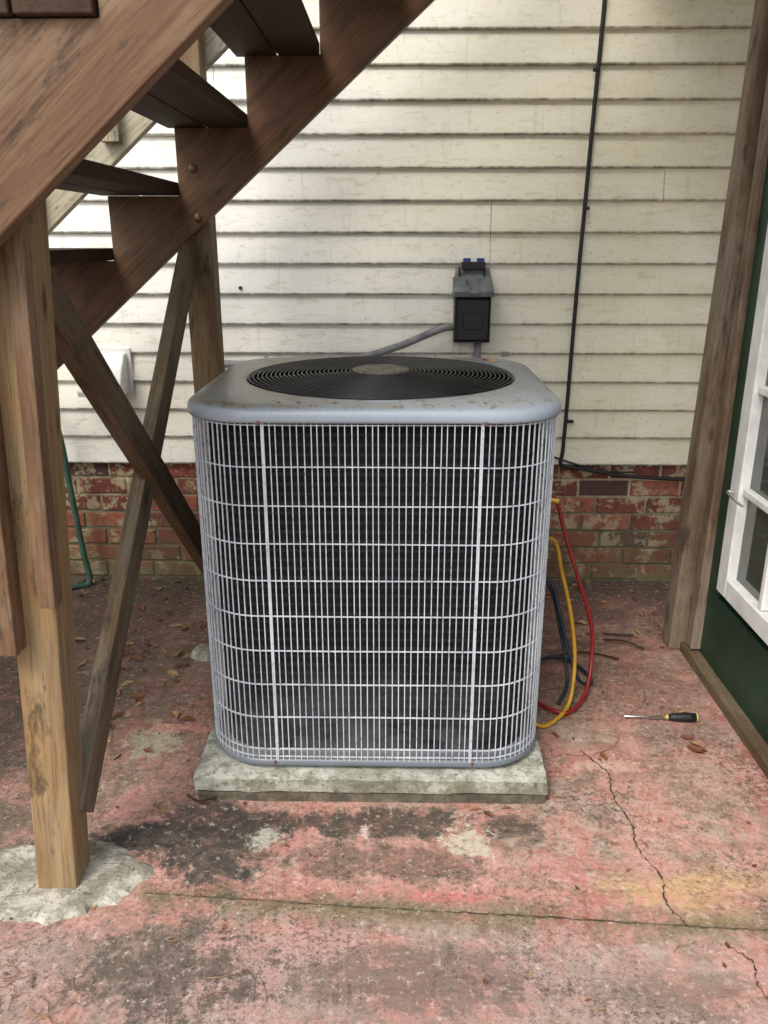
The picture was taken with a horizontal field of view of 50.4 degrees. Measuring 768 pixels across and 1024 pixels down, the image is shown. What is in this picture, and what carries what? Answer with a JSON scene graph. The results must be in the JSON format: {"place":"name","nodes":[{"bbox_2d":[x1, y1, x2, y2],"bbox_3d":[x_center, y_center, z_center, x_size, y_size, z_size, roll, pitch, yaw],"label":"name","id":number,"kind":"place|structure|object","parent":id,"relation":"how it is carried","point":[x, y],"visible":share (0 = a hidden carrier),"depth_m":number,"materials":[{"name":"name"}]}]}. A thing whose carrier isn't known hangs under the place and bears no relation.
{"place":"outdoors","nodes":[
{"label":"outdoors","id":0,"kind":"place"},
{"bbox_2d":[0,577,767,1023],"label":"patio","id":1,"kind":"structure","parent":0,"point":[324,959],"depth_m":1.93,"materials":[{"name":"red paint"}]},
{"bbox_2d":[61,430,92,589],"bbox_3d":[-1.384,-0.097,3.366,0.250,0.908,0.200,0,19,1],"label":"garden hose","id":2,"kind":"object","parent":1,"relation":"on","point":[78,528],"visible":0.45,"depth_m":3.44,"materials":[{"name":"green plastic"}]},
{"bbox_2d":[0,840,154,925],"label":"concrete footing","id":3,"kind":"object","parent":1,"relation":"on","point":[114,874],"visible":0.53,"depth_m":1.88,"materials":[{"name":"grey concrete"}]},
{"bbox_2d":[190,643,218,661],"bbox_3d":[-0.645,0.503,2.942,0.101,0.035,0.087,9,20,24],"label":"stone","id":4,"kind":"object","parent":1,"relation":"on","point":[200,652],"visible":0.79,"depth_m":2.92,"materials":[{"name":"stone"}]},
{"bbox_2d":[0,0,434,888],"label":"wooden staircase","id":5,"kind":"structure","parent":1,"relation":"on","point":[92,92],"depth_m":1.83,"materials":[{"name":"brown wood"}]},
{"bbox_2d":[193,695,548,803],"bbox_3d":[-0.027,0.588,2.632,0.944,0.084,0.988,0,19,1],"label":"concrete equipment pad","id":6,"kind":"object","parent":1,"relation":"on","point":[220,774],"visible":0.34,"depth_m":2.17,"materials":[{"name":"grey concrete"}]},
{"bbox_2d":[187,356,561,767],"bbox_3d":[-0.003,0.083,2.425,0.962,1.023,0.866,0,19,1],"label":"air conditioner unit","id":7,"kind":"object","parent":6,"relation":"on","point":[378,537],"visible":1,"depth_m":2.06,"materials":[{"name":"paint"}]},
{"bbox_2d":[0,596,767,1023],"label":"pine needle litter","id":8,"kind":"object","parent":1,"relation":"on","point":[266,910],"visible":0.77,"depth_m":1.66,"materials":[{"name":"brown plant"}]},
{"bbox_2d":[10,356,767,1010],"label":"fallen leaves","id":9,"kind":"object","parent":1,"relation":"on","point":[186,718],"depth_m":2.69,"materials":[{"name":"brown plant"}]},
{"bbox_2d":[80,638,767,998],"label":"ground crack","id":10,"kind":"object","parent":1,"relation":"on","point":[665,899],"visible":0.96,"depth_m":2.04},
{"bbox_2d":[147,892,767,930],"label":"patio joint","id":11,"kind":"object","parent":1,"relation":"on","point":[463,911],"visible":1,"depth_m":1.81,"materials":[{"name":"red concrete"}]},
{"bbox_2d":[536,495,593,727],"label":"refrigerant gauge hoses","id":12,"kind":"object","parent":1,"relation":"on","point":[551,587],"visible":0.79,"depth_m":2.63,"materials":[{"name":"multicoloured rubber"}]},
{"bbox_2d":[624,713,698,721],"bbox_3d":[0.863,0.638,2.541,0.232,0.029,0.028,0,19,1],"label":"screwdriver","id":13,"kind":"object","parent":1,"relation":"on","point":[685,717],"visible":1,"depth_m":2.53,"materials":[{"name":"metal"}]},
{"bbox_2d":[661,0,767,648],"bbox_3d":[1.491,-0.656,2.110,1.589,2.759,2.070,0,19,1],"label":"wooden post","id":14,"kind":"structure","parent":1,"relation":"on","point":[690,528],"depth_m":2.65,"materials":[{"name":"brown wood"}]},
{"bbox_2d":[680,641,767,778],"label":"ground sill","id":15,"kind":"structure","parent":1,"relation":"on","point":[750,737],"depth_m":2.56,"materials":[{"name":"brown wood"}]},
{"bbox_2d":[698,587,767,744],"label":"green porch wall","id":16,"kind":"structure","parent":15,"relation":"on","point":[733,649],"depth_m":2.57,"materials":[{"name":"paint"}]},
{"bbox_2d":[709,157,767,596],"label":"wall beyond door","id":17,"kind":"structure","parent":16,"relation":"on","point":[745,348],"depth_m":2.56,"materials":[{"name":"green paint"}]},
{"bbox_2d":[686,72,767,648],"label":"corner trim","id":18,"kind":"structure","parent":17,"relation":"attached to","point":[699,601],"depth_m":2.62,"materials":[{"name":"brown wood"}]},
{"bbox_2d":[716,225,767,596],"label":"stile","id":19,"kind":"object","parent":17,"relation":"attached to","point":[756,376],"visible":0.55,"depth_m":2.50,"materials":[{"name":"white paint"}]},
{"bbox_2d":[726,490,742,506],"bbox_3d":[1.088,-0.043,2.530,0.025,0.025,0.105,0,19,1],"label":"latch hook","id":20,"kind":"object","parent":19,"relation":"attached to","point":[728,492],"visible":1,"depth_m":2.53,"materials":[{"name":"metal"}]},
{"bbox_2d":[725,580,767,644],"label":"bottom rail","id":21,"kind":"object","parent":16,"relation":"on","point":[741,600],"visible":0.8,"depth_m":2.48,"materials":[{"name":"white paint"}]},
{"bbox_2d":[736,370,767,601],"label":"glass","id":22,"kind":"object","parent":21,"relation":"on","point":[754,545],"depth_m":2.48,"materials":[{"name":"grey"}]},
{"bbox_2d":[758,546,767,610],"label":"muntin","id":23,"kind":"object","parent":21,"relation":"on","point":[763,602],"visible":1,"depth_m":2.38,"materials":[{"name":"white paint"}]},
{"label":"ground","id":24,"kind":"structure","parent":0,"visible":0},
{"bbox_2d":[64,463,686,580],"bbox_3d":[0.094,0.031,3.546,10.190,0.526,0.072,0,19,1],"label":"brick foundation","id":25,"kind":"object","parent":24,"relation":"on","point":[567,504],"visible":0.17,"depth_m":3.51,"materials":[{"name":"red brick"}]},
{"bbox_3d":[-0.001,-2.505,2.733,10.000,4.798,0.128,0,19,1],"label":"wall sheathing","id":26,"kind":"object","parent":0,"visible":0},
{"bbox_2d":[48,0,754,465],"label":"siding boards","id":27,"kind":"object","parent":26,"relation":"attached to","point":[398,178],"visible":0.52,"depth_m":3.10,"materials":[{"name":"beige wood"}]},
{"bbox_2d":[77,348,134,396],"bbox_3d":[-1.121,-0.548,3.246,0.205,0.192,0.131,0,19,1],"label":"dryer vent hood","id":28,"kind":"object","parent":27,"relation":"attached to","point":[119,361],"visible":0.47,"depth_m":3.26,"materials":[{"name":"white paint"}]},
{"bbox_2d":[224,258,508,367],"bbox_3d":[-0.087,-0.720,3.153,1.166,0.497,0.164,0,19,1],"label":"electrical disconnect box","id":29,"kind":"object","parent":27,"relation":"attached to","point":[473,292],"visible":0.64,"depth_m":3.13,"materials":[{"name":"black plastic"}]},
{"bbox_2d":[554,0,684,480],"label":"power cable","id":30,"kind":"object","parent":27,"relation":"attached to","point":[586,208],"visible":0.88,"depth_m":3.16,"materials":[{"name":"black rubber"}]},
{"bbox_3d":[1.188,-0.425,1.850,0.040,1.909,1.219,0,19,1],"label":"door backing","id":31,"kind":"object","parent":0,"visible":0},
{"bbox_3d":[1.112,-0.251,1.351,0.054,1.830,0.060,0,19,1],"label":"near stile","id":32,"kind":"object","parent":31,"relation":"attached to","visible":0},
{"bbox_2d":[743,489,767,513],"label":"muntin","id":33,"kind":"object","parent":32,"relation":"attached to","point":[755,498],"visible":0.76,"depth_m":2.45,"materials":[{"name":"white paint"}]},
{"bbox_2d":[758,386,767,396],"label":"muntin","id":34,"kind":"object","parent":32,"relation":"attached to","point":[763,390],"visible":1,"depth_m":2.40,"materials":[{"name":"white paint"}]}
]}

